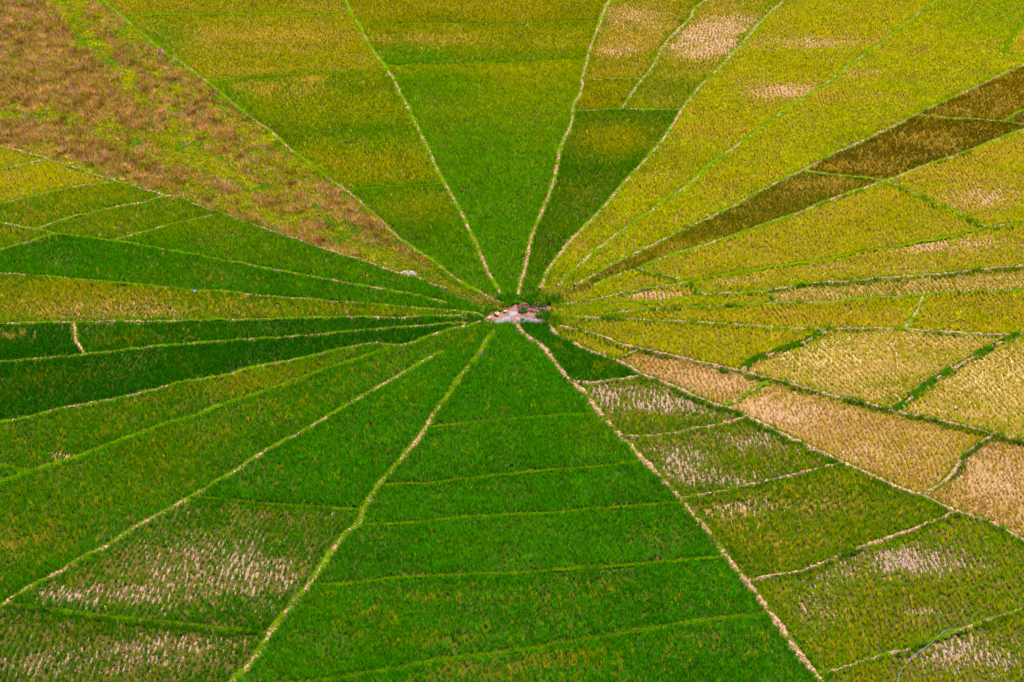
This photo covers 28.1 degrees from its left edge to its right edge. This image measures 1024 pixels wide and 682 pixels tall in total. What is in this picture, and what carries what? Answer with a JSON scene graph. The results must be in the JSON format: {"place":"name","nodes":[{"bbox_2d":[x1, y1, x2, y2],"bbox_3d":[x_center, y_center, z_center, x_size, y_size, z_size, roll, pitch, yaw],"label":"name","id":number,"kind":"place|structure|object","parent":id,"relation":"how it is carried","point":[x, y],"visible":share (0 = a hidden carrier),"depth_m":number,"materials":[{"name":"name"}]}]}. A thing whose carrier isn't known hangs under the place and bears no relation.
{"place":"outdoors","nodes":[
{"label":"outdoors","id":0,"kind":"place"},
{"bbox_2d":[0,145,40,170],"bbox_3d":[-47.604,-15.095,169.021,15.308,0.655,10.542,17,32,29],"label":"rice field","id":1,"kind":"structure","parent":0,"point":[8,157],"depth_m":169.58,"materials":[{"name":"yellow plant"}]},
{"bbox_2d":[0,222,59,247],"bbox_3d":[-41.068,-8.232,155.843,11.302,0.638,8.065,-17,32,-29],"label":"rice field","id":2,"kind":"structure","parent":0,"point":[12,235],"depth_m":155.81,"materials":[{"name":"green plant"}]},
{"bbox_2d":[0,321,81,360],"bbox_3d":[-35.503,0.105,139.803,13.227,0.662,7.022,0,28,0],"label":"rice field","id":3,"kind":"structure","parent":0,"point":[29,341],"depth_m":140.27,"materials":[{"name":"green plant"}]},
{"bbox_2d":[0,160,110,202],"bbox_3d":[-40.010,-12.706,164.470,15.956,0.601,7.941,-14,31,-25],"label":"rice field","id":4,"kind":"structure","parent":0,"point":[18,182],"depth_m":165.57,"materials":[{"name":"yellow plant"}]},
{"bbox_2d":[0,181,158,228],"bbox_3d":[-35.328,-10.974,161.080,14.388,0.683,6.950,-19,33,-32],"label":"rice field","id":5,"kind":"structure","parent":0,"point":[43,209],"depth_m":161.32,"materials":[{"name":"green plant"}]},
{"bbox_2d":[41,195,213,240],"bbox_3d":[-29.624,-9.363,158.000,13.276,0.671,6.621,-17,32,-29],"label":"rice field","id":6,"kind":"structure","parent":0,"point":[117,222],"depth_m":158.51,"materials":[{"name":"green plant"}]},
{"bbox_2d":[0,601,263,681],"bbox_3d":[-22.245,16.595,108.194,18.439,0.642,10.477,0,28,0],"label":"rice field","id":7,"kind":"structure","parent":0,"point":[43,646],"depth_m":108.97,"materials":[{"name":"green plant"}]},
{"bbox_2d":[12,492,358,630],"bbox_3d":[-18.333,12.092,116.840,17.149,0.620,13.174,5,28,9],"label":"rice field","id":8,"kind":"structure","parent":0,"point":[204,561],"depth_m":115.97,"materials":[{"name":"green plant"}]},
{"bbox_2d":[0,341,387,468],"bbox_3d":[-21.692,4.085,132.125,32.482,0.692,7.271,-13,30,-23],"label":"rice field","id":9,"kind":"structure","parent":0,"point":[35,441],"depth_m":131.52,"materials":[{"name":"plant"}]},
{"bbox_2d":[106,0,347,16],"bbox_3d":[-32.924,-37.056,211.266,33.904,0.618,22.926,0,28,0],"label":"rice field","id":10,"kind":"structure","parent":0,"point":[127,8],"depth_m":204.67,"materials":[{"name":"yellow plant"}]},
{"bbox_2d":[0,314,484,419],"bbox_3d":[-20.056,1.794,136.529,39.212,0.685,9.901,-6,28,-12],"label":"rice field","id":11,"kind":"structure","parent":0,"point":[28,387],"depth_m":137.14,"materials":[{"name":"green plant"}]},
{"bbox_2d":[0,271,487,322],"bbox_3d":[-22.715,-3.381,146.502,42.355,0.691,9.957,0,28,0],"label":"rice field","id":12,"kind":"structure","parent":0,"point":[34,298],"depth_m":145.38,"materials":[{"name":"plant"}]},
{"bbox_2d":[0,233,490,316],"bbox_3d":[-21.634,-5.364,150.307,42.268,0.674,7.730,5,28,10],"label":"rice field","id":13,"kind":"structure","parent":0,"point":[77,258],"depth_m":150.20,"materials":[{"name":"green plant"}]},
{"bbox_2d":[0,317,498,604],"bbox_3d":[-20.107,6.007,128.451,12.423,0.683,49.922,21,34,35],"label":"rice field","id":14,"kind":"structure","parent":0,"point":[52,519],"depth_m":125.57,"materials":[{"name":"green plant"}]},
{"bbox_2d":[0,0,508,310],"bbox_3d":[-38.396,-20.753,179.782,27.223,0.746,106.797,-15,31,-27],"label":"fallow field","id":15,"kind":"structure","parent":0,"point":[98,87],"depth_m":174.67,"materials":[{"name":"brown plant"}]},
{"bbox_2d":[127,10,383,80],"bbox_3d":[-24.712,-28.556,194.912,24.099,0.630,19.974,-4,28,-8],"label":"rice field","id":16,"kind":"structure","parent":0,"point":[212,46],"depth_m":194.99,"materials":[{"name":"plant"}]},
{"bbox_2d":[75,311,481,352],"bbox_3d":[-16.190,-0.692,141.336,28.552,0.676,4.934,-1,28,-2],"label":"rice field","id":17,"kind":"structure","parent":0,"point":[101,337],"depth_m":141.97,"materials":[{"name":"green plant"}]},
{"bbox_2d":[123,211,502,313],"bbox_3d":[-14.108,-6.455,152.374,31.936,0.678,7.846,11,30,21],"label":"rice field","id":18,"kind":"structure","parent":0,"point":[217,235],"depth_m":152.95,"materials":[{"name":"green plant"}]},
{"bbox_2d":[211,69,441,187],"bbox_3d":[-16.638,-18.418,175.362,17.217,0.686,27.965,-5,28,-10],"label":"rice field","id":19,"kind":"structure","parent":0,"point":[351,129],"depth_m":176.62,"materials":[{"name":"green plant"}]},
{"bbox_2d":[199,347,476,507],"bbox_3d":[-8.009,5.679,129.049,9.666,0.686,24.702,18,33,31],"label":"rice field","id":20,"kind":"structure","parent":0,"point":[349,455],"depth_m":127.38,"materials":[{"name":"green plant"}]},
{"bbox_2d":[350,181,505,299],"bbox_3d":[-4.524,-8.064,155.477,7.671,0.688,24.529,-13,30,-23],"label":"rice field","id":21,"kind":"structure","parent":0,"point":[423,218],"depth_m":157.50,"materials":[{"name":"green plant"}]},
{"bbox_2d":[348,0,605,23],"bbox_3d":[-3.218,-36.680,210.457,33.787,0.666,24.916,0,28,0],"label":"rice field","id":22,"kind":"structure","parent":0,"point":[455,11],"depth_m":203.29,"materials":[{"name":"yellow plant"}]},
{"bbox_2d":[362,19,598,65],"bbox_3d":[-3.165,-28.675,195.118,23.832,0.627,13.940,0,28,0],"label":"rice field","id":23,"kind":"structure","parent":0,"point":[415,43],"depth_m":195.09,"materials":[{"name":"plant"}]},
{"bbox_2d":[382,57,590,305],"bbox_3d":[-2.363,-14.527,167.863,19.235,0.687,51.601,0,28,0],"label":"rice field","id":24,"kind":"structure","parent":0,"point":[492,133],"depth_m":174.12,"materials":[{"name":"green plant"}]},
{"bbox_2d":[234,549,763,681],"bbox_3d":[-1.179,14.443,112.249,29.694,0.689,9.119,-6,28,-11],"label":"rice field","id":25,"kind":"structure","parent":0,"point":[335,629],"depth_m":111.96,"materials":[{"name":"green plant"}]},
{"bbox_2d":[421,319,594,425],"bbox_3d":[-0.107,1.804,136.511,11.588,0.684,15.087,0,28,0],"label":"rice field","id":26,"kind":"structure","parent":0,"point":[511,371],"depth_m":134.48,"materials":[{"name":"green plant"}]},
{"bbox_2d":[384,409,647,482],"bbox_3d":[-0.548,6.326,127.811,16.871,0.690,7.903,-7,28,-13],"label":"rice field","id":27,"kind":"structure","parent":0,"point":[503,445],"depth_m":127.55,"materials":[{"name":"green plant"}]},
{"bbox_2d":[313,497,720,586],"bbox_3d":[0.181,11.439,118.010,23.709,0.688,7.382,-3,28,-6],"label":"rice field","id":28,"kind":"structure","parent":0,"point":[552,540],"depth_m":117.99,"materials":[{"name":"green plant"}]},
{"bbox_2d":[363,455,680,522],"bbox_3d":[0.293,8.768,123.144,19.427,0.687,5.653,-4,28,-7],"label":"rice field","id":29,"kind":"structure","parent":0,"point":[617,484],"depth_m":122.74,"materials":[{"name":"green plant"}]},
{"bbox_2d":[270,611,835,681],"bbox_3d":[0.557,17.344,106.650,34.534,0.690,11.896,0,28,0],"label":"rice field","id":30,"kind":"structure","parent":0,"point":[749,649],"depth_m":107.91,"materials":[{"name":"green plant"}]},
{"bbox_2d":[519,316,635,385],"bbox_3d":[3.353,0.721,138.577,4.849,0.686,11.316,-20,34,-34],"label":"rice field","id":31,"kind":"structure","parent":0,"point":[579,364],"depth_m":137.80,"materials":[{"name":"green plant"}]},
{"bbox_2d":[553,320,632,356],"bbox_3d":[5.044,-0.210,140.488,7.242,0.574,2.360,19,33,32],"label":"rice field","id":32,"kind":"structure","parent":0,"point":[580,337],"depth_m":140.12,"materials":[{"name":"plant"}]},
{"bbox_2d":[515,106,678,303],"bbox_3d":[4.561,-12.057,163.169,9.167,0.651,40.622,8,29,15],"label":"rice field","id":33,"kind":"structure","parent":0,"point":[604,152],"depth_m":167.53,"materials":[{"name":"green plant"}]},
{"bbox_2d":[575,75,637,109],"bbox_3d":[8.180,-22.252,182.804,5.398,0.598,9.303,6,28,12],"label":"rice field","id":34,"kind":"structure","parent":0,"point":[603,93],"depth_m":182.81,"materials":[{"name":"yellow plant"}]},
{"bbox_2d":[550,269,677,307],"bbox_3d":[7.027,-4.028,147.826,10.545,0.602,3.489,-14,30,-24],"label":"rice field","id":35,"kind":"structure","parent":0,"point":[630,281],"depth_m":148.18,"materials":[{"name":"yellow plant"}]},
{"bbox_2d":[551,283,698,311],"bbox_3d":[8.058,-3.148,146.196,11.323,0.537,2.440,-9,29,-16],"label":"rice field","id":36,"kind":"structure","parent":0,"point":[679,290],"depth_m":146.67,"materials":[{"name":"yellow plant"}]},
{"bbox_2d":[583,0,702,78],"bbox_3d":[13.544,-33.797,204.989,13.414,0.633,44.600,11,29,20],"label":"rice field","id":37,"kind":"structure","parent":0,"point":[630,36],"depth_m":197.24,"materials":[{"name":"yellow plant"}]},
{"bbox_2d":[567,373,737,435],"bbox_3d":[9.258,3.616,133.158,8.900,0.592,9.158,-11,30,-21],"label":"rice field","id":38,"kind":"structure","parent":0,"point":[634,406],"depth_m":132.34,"materials":[{"name":"green plant"}]},
{"bbox_2d":[550,289,772,314],"bbox_3d":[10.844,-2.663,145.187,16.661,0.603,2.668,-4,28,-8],"label":"rice field","id":39,"kind":"structure","parent":0,"point":[704,300],"depth_m":145.62,"materials":[{"name":"yellow plant"}]},
{"bbox_2d":[548,313,815,368],"bbox_3d":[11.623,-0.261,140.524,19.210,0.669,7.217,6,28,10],"label":"rice field","id":40,"kind":"structure","parent":0,"point":[730,346],"depth_m":141.03,"materials":[{"name":"yellow plant"}]},
{"bbox_2d":[622,348,766,404],"bbox_3d":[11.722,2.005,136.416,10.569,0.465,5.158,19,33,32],"label":"rice field","id":41,"kind":"structure","parent":0,"point":[709,382],"depth_m":136.17,"materials":[{"name":"plant"}]},
{"bbox_2d":[624,0,780,111],"bbox_3d":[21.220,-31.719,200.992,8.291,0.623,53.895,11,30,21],"label":"rice field","id":42,"kind":"structure","parent":0,"point":[706,40],"depth_m":193.37,"materials":[{"name":"beige plant"}]},
{"bbox_2d":[550,171,879,305],"bbox_3d":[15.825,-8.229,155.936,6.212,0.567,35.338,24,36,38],"label":"rice field","id":43,"kind":"structure","parent":0,"point":[798,192],"depth_m":159.83,"materials":[{"name":"yellow plant"}]},
{"bbox_2d":[628,415,834,495],"bbox_3d":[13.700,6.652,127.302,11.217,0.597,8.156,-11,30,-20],"label":"rice field","id":44,"kind":"structure","parent":0,"point":[717,457],"depth_m":126.73,"materials":[{"name":"green plant"}]},
{"bbox_2d":[532,0,932,302],"bbox_3d":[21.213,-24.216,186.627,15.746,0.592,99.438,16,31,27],"label":"rice field","id":45,"kind":"structure","parent":0,"point":[788,53],"depth_m":184.43,"materials":[{"name":"yellow plant"}]},
{"bbox_2d":[552,291,919,331],"bbox_3d":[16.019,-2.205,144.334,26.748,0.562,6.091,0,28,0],"label":"rice field","id":46,"kind":"structure","parent":0,"point":[877,312],"depth_m":144.11,"materials":[{"name":"yellow plant"}]},
{"bbox_2d":[549,0,1023,302],"bbox_3d":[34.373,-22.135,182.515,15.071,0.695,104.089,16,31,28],"label":"rice field","id":47,"kind":"structure","parent":0,"point":[939,50],"depth_m":180.48,"materials":[{"name":"yellow plant"}]},
{"bbox_2d":[645,180,978,280],"bbox_3d":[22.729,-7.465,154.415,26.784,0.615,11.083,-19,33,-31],"label":"rice field","id":48,"kind":"structure","parent":0,"point":[883,214],"depth_m":156.18,"materials":[{"name":"yellow plant"}]},
{"bbox_2d":[679,462,948,578],"bbox_3d":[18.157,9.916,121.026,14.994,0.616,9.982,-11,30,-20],"label":"rice field","id":49,"kind":"structure","parent":0,"point":[808,519],"depth_m":120.68,"materials":[{"name":"green plant"}]},
{"bbox_2d":[728,380,985,491],"bbox_3d":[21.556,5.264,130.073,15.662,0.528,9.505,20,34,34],"label":"rice field","id":50,"kind":"structure","parent":0,"point":[918,455],"depth_m":129.35,"materials":[{"name":"plant"}]},
{"bbox_2d":[692,221,1023,295],"bbox_3d":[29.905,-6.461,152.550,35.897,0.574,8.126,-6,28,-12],"label":"rice field","id":51,"kind":"structure","parent":0,"point":[984,248],"depth_m":151.62,"materials":[{"name":"yellow plant"}]},
{"bbox_2d":[743,327,1012,408],"bbox_3d":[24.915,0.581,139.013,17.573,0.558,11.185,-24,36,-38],"label":"rice field","id":52,"kind":"structure","parent":0,"point":[887,368],"depth_m":137.91,"materials":[{"name":"plant"}]},
{"bbox_2d":[752,511,1023,669],"bbox_3d":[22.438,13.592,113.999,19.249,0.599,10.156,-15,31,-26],"label":"rice field","id":53,"kind":"structure","parent":0,"point":[942,577],"depth_m":113.78,"materials":[{"name":"green plant"}]},
{"bbox_2d":[771,265,1023,301],"bbox_3d":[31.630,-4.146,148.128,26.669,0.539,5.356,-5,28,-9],"label":"rice field","id":54,"kind":"structure","parent":0,"point":[982,280],"depth_m":148.14,"materials":[{"name":"plant"}]},
{"bbox_2d":[801,113,1023,178],"bbox_3d":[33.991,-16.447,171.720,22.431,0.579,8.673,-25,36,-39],"label":"rice field","id":55,"kind":"structure","parent":0,"point":[912,143],"depth_m":171.91,"materials":[{"name":"brown plant"}]},
{"bbox_2d":[824,609,1023,681],"bbox_3d":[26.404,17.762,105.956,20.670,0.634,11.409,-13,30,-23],"label":"rice field","id":56,"kind":"structure","parent":0,"point":[990,652],"depth_m":108.10,"materials":[{"name":"green plant"}]},
{"bbox_2d":[891,128,1023,225],"bbox_3d":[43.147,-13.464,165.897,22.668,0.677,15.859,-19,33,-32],"label":"rice field","id":57,"kind":"structure","parent":0,"point":[984,184],"depth_m":165.10,"materials":[{"name":"yellow plant"}]},
{"bbox_2d":[901,286,1023,336],"bbox_3d":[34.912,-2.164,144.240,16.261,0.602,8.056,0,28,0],"label":"rice field","id":58,"kind":"structure","parent":0,"point":[994,312],"depth_m":144.24,"materials":[{"name":"yellow plant"}]},
{"bbox_2d":[902,335,1023,440],"bbox_3d":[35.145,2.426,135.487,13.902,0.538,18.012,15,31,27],"label":"rice field","id":59,"kind":"structure","parent":0,"point":[986,392],"depth_m":133.78,"materials":[{"name":"plant"}]},
{"bbox_2d":[923,67,1023,119],"bbox_3d":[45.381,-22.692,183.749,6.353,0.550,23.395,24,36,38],"label":"rice field","id":60,"kind":"structure","parent":0,"point":[1001,98],"depth_m":181.09,"materials":[{"name":"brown plant"}]},
{"bbox_2d":[930,436,1023,535],"bbox_3d":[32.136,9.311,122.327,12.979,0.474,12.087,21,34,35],"label":"rice field","id":61,"kind":"structure","parent":0,"point":[988,482],"depth_m":123.70,"materials":[{"name":"plant"}]},
{"bbox_2d":[1007,26,1023,55],"bbox_3d":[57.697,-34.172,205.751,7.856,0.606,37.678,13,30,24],"label":"rice field","id":62,"kind":"structure","parent":0,"point":[1017,46],"depth_m":194.66,"materials":[{"name":"yellow plant"}]},
{"label":"ground","id":63,"kind":"structure","parent":0,"visible":0},
{"bbox_2d":[0,180,124,205],"bbox_3d":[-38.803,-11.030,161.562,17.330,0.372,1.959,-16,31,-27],"label":"earth bund","id":64,"kind":"structure","parent":63,"relation":"on","point":[49,191],"depth_m":163.38,"materials":[{"name":"green plant"}]},
{"bbox_2d":[32,194,166,228],"bbox_3d":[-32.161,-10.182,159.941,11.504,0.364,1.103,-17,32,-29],"label":"earth bund","id":65,"kind":"structure","parent":63,"relation":"on","point":[82,214],"depth_m":160.15,"materials":[{"name":"green plant"}]},
{"bbox_2d":[1,600,271,638],"bbox_3d":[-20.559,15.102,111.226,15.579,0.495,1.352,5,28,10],"label":"grass bund","id":66,"kind":"object","parent":63,"relation":"on","point":[69,612],"depth_m":111.29,"materials":[{"name":"green plant"}]},
{"bbox_2d":[0,343,398,484],"bbox_3d":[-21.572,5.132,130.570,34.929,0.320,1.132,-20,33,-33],"label":"grass bund","id":67,"kind":"object","parent":63,"relation":"on","point":[59,462],"depth_m":131.24,"materials":[{"name":"green plant"}]},
{"bbox_2d":[0,350,443,608],"bbox_3d":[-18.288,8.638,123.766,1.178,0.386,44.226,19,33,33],"label":"earth bund","id":68,"kind":"structure","parent":63,"relation":"on","point":[182,501],"depth_m":122.32,"materials":[{"name":"beige soil"}]},
{"bbox_2d":[0,145,446,290],"bbox_3d":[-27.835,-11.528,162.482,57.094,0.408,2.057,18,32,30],"label":"earth bund","id":69,"kind":"structure","parent":63,"relation":"on","point":[112,179],"depth_m":160.33,"materials":[{"name":"beige soil"}]},
{"bbox_2d":[0,220,447,303],"bbox_3d":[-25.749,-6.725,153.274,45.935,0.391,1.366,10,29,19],"label":"earth bund","id":70,"kind":"structure","parent":63,"relation":"on","point":[201,255],"depth_m":152.00,"materials":[{"name":"green plant"}]},
{"bbox_2d":[0,313,465,325],"bbox_3d":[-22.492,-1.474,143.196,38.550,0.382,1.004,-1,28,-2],"label":"earth bund","id":71,"kind":"structure","parent":63,"relation":"on","point":[373,317],"depth_m":143.27,"materials":[{"name":"beige soil"}]},
{"bbox_2d":[0,320,466,363],"bbox_3d":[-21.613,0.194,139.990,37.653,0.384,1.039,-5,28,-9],"label":"earth bund","id":72,"kind":"structure","parent":63,"relation":"on","point":[448,323],"depth_m":140.34,"materials":[{"name":"green soil"}]},
{"bbox_2d":[123,11,350,19],"bbox_3d":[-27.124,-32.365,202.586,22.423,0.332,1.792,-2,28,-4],"label":"grass bund","id":73,"kind":"object","parent":63,"relation":"on","point":[294,13],"depth_m":202.77,"materials":[{"name":"green plant"}]},
{"bbox_2d":[0,321,478,423],"bbox_3d":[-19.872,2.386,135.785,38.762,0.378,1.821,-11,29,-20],"label":"earth bund","id":74,"kind":"structure","parent":63,"relation":"on","point":[241,369],"depth_m":136.96,"materials":[{"name":"green plant"}]},
{"bbox_2d":[0,271,481,316],"bbox_3d":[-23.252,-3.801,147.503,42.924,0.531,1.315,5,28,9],"label":"earth bund","id":75,"kind":"structure","parent":63,"relation":"on","point":[121,283],"depth_m":146.77,"materials":[{"name":"beige soil"}]},
{"bbox_2d":[192,493,363,511],"bbox_3d":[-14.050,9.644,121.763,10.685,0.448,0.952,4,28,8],"label":"grass bund","id":76,"kind":"object","parent":63,"relation":"on","point":[311,506],"depth_m":121.76,"materials":[{"name":"green plant"}]},
{"bbox_2d":[101,0,508,306],"bbox_3d":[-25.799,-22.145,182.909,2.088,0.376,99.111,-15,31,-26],"label":"earth bund","id":77,"kind":"structure","parent":63,"relation":"on","point":[397,237],"depth_m":168.60,"materials":[{"name":"green plant"}]},
{"bbox_2d":[229,329,495,681],"bbox_3d":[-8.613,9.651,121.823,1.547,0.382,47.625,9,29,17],"label":"earth bund","id":78,"kind":"structure","parent":63,"relation":"on","point":[322,564],"depth_m":119.65,"materials":[{"name":"beige soil"}]},
{"bbox_2d":[343,0,501,293],"bbox_3d":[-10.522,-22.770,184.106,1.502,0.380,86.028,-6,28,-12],"label":"earth bund","id":79,"kind":"structure","parent":63,"relation":"on","point":[406,105],"depth_m":169.86,"materials":[{"name":"beige soil"}]},
{"bbox_2d":[376,459,643,486],"bbox_3d":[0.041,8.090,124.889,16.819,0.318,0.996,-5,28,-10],"label":"grass bund","id":80,"kind":"object","parent":63,"relation":"on","point":[529,471],"depth_m":124.94,"materials":[{"name":"green plant"}]},
{"bbox_2d":[252,610,768,681],"bbox_3d":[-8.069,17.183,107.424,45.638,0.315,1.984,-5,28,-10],"label":"grass bund","id":81,"kind":"object","parent":63,"relation":"on","point":[510,650],"depth_m":108.92,"materials":[{"name":"green plant"}]},
{"bbox_2d":[428,411,597,427],"bbox_3d":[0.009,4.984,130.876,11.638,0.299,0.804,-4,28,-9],"label":"grass bund","id":82,"kind":"object","parent":63,"relation":"on","point":[521,417],"depth_m":131.00,"materials":[{"name":"green plant"}]},
{"bbox_2d":[355,501,679,526],"bbox_3d":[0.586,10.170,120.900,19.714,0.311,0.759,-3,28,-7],"label":"grass bund","id":83,"kind":"object","parent":63,"relation":"on","point":[540,513],"depth_m":120.89,"materials":[{"name":"green plant"}]},
{"bbox_2d":[484,302,550,323],"bbox_3d":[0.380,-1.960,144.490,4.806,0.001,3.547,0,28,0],"label":"mud","id":84,"kind":"structure","parent":63,"relation":"on","point":[528,314],"depth_m":144.17,"materials":[{"name":"beige soil"}]},
{"bbox_2d":[523,289,562,306],"bbox_3d":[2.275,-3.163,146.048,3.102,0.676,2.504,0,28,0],"label":"grass clump","id":85,"kind":"object","parent":84,"relation":"on","point":[541,303],"visible":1,"depth_m":145.93,"materials":[{"name":"green plant"}]},
{"bbox_2d":[308,554,727,587],"bbox_3d":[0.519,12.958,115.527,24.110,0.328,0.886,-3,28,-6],"label":"grass bund","id":86,"kind":"object","parent":63,"relation":"on","point":[555,569],"depth_m":115.44,"materials":[{"name":"green plant"}]},
{"bbox_2d":[514,0,610,294],"bbox_3d":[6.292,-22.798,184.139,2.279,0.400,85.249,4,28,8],"label":"earth bund","id":87,"kind":"structure","parent":63,"relation":"on","point":[560,148],"depth_m":169.94,"materials":[{"name":"beige soil"}]},
{"bbox_2d":[568,374,642,385],"bbox_3d":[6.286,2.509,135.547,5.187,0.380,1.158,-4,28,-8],"label":"earth bund","id":88,"kind":"structure","parent":63,"relation":"on","point":[611,380],"depth_m":135.41,"materials":[{"name":"beige soil"}]},
{"bbox_2d":[564,282,683,304],"bbox_3d":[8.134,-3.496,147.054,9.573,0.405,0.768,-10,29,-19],"label":"earth bund","id":89,"kind":"structure","parent":63,"relation":"on","point":[649,288],"depth_m":147.24,"materials":[{"name":"green plant"}]},
{"bbox_2d":[561,293,703,310],"bbox_3d":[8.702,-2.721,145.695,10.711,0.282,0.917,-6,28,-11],"label":"grass bund","id":90,"kind":"object","parent":63,"relation":"on","point":[636,303],"depth_m":145.60,"materials":[{"name":"green plant"}]},
{"bbox_2d":[537,0,785,289],"bbox_3d":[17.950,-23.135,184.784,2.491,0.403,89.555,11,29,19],"label":"earth bund","id":91,"kind":"structure","parent":63,"relation":"on","point":[614,195],"depth_m":170.14,"materials":[{"name":"green soil"}]},
{"bbox_2d":[620,0,708,107],"bbox_3d":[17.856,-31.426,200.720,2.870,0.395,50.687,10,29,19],"label":"earth bund","id":92,"kind":"structure","parent":63,"relation":"on","point":[655,60],"depth_m":192.39,"materials":[{"name":"green plant"}]},
{"bbox_2d":[513,320,826,681],"bbox_3d":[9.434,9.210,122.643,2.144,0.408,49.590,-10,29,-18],"label":"earth bund","id":93,"kind":"structure","parent":63,"relation":"on","point":[719,545],"depth_m":120.34,"materials":[{"name":"beige soil"}]},
{"bbox_2d":[632,267,708,295],"bbox_3d":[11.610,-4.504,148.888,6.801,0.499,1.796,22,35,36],"label":"earth bund","id":94,"kind":"structure","parent":63,"relation":"on","point":[681,280],"depth_m":149.08,"materials":[{"name":"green plant"}]},
{"bbox_2d":[620,415,748,438],"bbox_3d":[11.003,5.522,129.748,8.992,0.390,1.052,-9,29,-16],"label":"earth bund","id":95,"kind":"structure","parent":63,"relation":"on","point":[630,436],"depth_m":129.52,"materials":[{"name":"beige soil"}]},
{"bbox_2d":[556,0,937,285],"bbox_3d":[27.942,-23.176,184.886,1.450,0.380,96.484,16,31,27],"label":"grass bund","id":96,"kind":"structure","parent":63,"relation":"on","point":[563,280],"depth_m":170.37,"materials":[{"name":"green plant"}]},
{"bbox_2d":[723,378,772,405],"bbox_3d":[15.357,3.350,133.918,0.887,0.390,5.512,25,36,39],"label":"earth bund","id":97,"kind":"structure","parent":63,"relation":"on","point":[757,386],"depth_m":133.97,"materials":[{"name":"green plant"}]},
{"bbox_2d":[680,461,844,499],"bbox_3d":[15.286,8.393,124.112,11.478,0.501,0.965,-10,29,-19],"label":"earth bund","id":98,"kind":"structure","parent":63,"relation":"on","point":[772,479],"depth_m":124.00,"materials":[{"name":"beige soil"}]},
{"bbox_2d":[542,319,1023,544],"bbox_3d":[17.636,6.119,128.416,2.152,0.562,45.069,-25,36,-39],"label":"earth bund","id":99,"kind":"structure","parent":63,"relation":"on","point":[681,390],"depth_m":128.78,"materials":[{"name":"beige soil"}]},
{"bbox_2d":[737,330,831,371],"bbox_3d":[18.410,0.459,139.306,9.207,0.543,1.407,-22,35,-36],"label":"grass bund","id":100,"kind":"object","parent":63,"relation":"on","point":[755,358],"depth_m":139.21,"materials":[{"name":"green plant"}]},
{"bbox_2d":[555,324,1023,445],"bbox_3d":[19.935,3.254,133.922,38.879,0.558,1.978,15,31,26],"label":"earth bund","id":101,"kind":"structure","parent":63,"relation":"on","point":[860,401],"depth_m":134.42,"materials":[{"name":"green plant"}]},
{"bbox_2d":[568,313,1023,337],"bbox_3d":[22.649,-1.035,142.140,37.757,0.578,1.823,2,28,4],"label":"earth bund","id":102,"kind":"structure","parent":63,"relation":"on","point":[868,328],"depth_m":142.15,"materials":[{"name":"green plant"}]},
{"bbox_2d":[574,62,1023,286],"bbox_3d":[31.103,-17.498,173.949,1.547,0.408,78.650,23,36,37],"label":"earth bund","id":103,"kind":"structure","parent":63,"relation":"on","point":[738,202],"depth_m":165.43,"materials":[{"name":"green plant"}]},
{"bbox_2d":[591,129,1022,286],"bbox_3d":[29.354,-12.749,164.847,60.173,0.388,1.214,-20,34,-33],"label":"earth bund","id":104,"kind":"structure","parent":63,"relation":"on","point":[661,258],"depth_m":160.73,"materials":[{"name":"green plant"}]},
{"bbox_2d":[608,288,1023,315],"bbox_3d":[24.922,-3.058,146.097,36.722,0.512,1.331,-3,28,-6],"label":"earth bund","id":105,"kind":"structure","parent":63,"relation":"on","point":[702,306],"depth_m":145.62,"materials":[{"name":"beige soil"}]},
{"bbox_2d":[685,225,990,281],"bbox_3d":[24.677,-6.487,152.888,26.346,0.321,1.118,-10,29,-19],"label":"grass bund","id":106,"kind":"object","parent":63,"relation":"on","point":[845,255],"depth_m":152.76,"materials":[{"name":"green plant"}]},
{"bbox_2d":[745,511,961,585],"bbox_3d":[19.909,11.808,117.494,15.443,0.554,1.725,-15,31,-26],"label":"earth bund","id":107,"kind":"structure","parent":63,"relation":"on","point":[843,553],"depth_m":117.18,"materials":[{"name":"beige soil"}]},
{"bbox_2d":[702,263,1023,298],"bbox_3d":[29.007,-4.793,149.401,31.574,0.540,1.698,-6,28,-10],"label":"earth bund","id":108,"kind":"structure","parent":63,"relation":"on","point":[827,282],"depth_m":148.76,"materials":[{"name":"green soil"}]},
{"bbox_2d":[901,292,926,327],"bbox_3d":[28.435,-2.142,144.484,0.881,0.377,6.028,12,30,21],"label":"earth bund","id":109,"kind":"structure","parent":63,"relation":"on","point":[919,303],"depth_m":144.65,"materials":[{"name":"green soil"}]},
{"bbox_2d":[815,604,1023,678],"bbox_3d":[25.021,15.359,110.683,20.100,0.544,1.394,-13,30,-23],"label":"earth bund","id":110,"kind":"structure","parent":63,"relation":"on","point":[961,630],"depth_m":109.29,"materials":[{"name":"beige soil"}]},
{"bbox_2d":[882,178,1023,230],"bbox_3d":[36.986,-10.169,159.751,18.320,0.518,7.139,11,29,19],"label":"earth bund","id":111,"kind":"structure","parent":63,"relation":"on","point":[958,213],"depth_m":159.55,"materials":[{"name":"green plant"}]},
{"bbox_2d":[892,332,1021,411],"bbox_3d":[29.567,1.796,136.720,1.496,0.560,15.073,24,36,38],"label":"grass bund","id":112,"kind":"object","parent":63,"relation":"on","point":[944,374],"depth_m":136.26,"materials":[{"name":"green plant"}]},
{"bbox_2d":[918,431,1000,496],"bbox_3d":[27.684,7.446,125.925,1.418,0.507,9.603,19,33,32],"label":"earth bund","id":113,"kind":"structure","parent":63,"relation":"on","point":[956,467],"depth_m":125.73,"materials":[{"name":"beige soil"}]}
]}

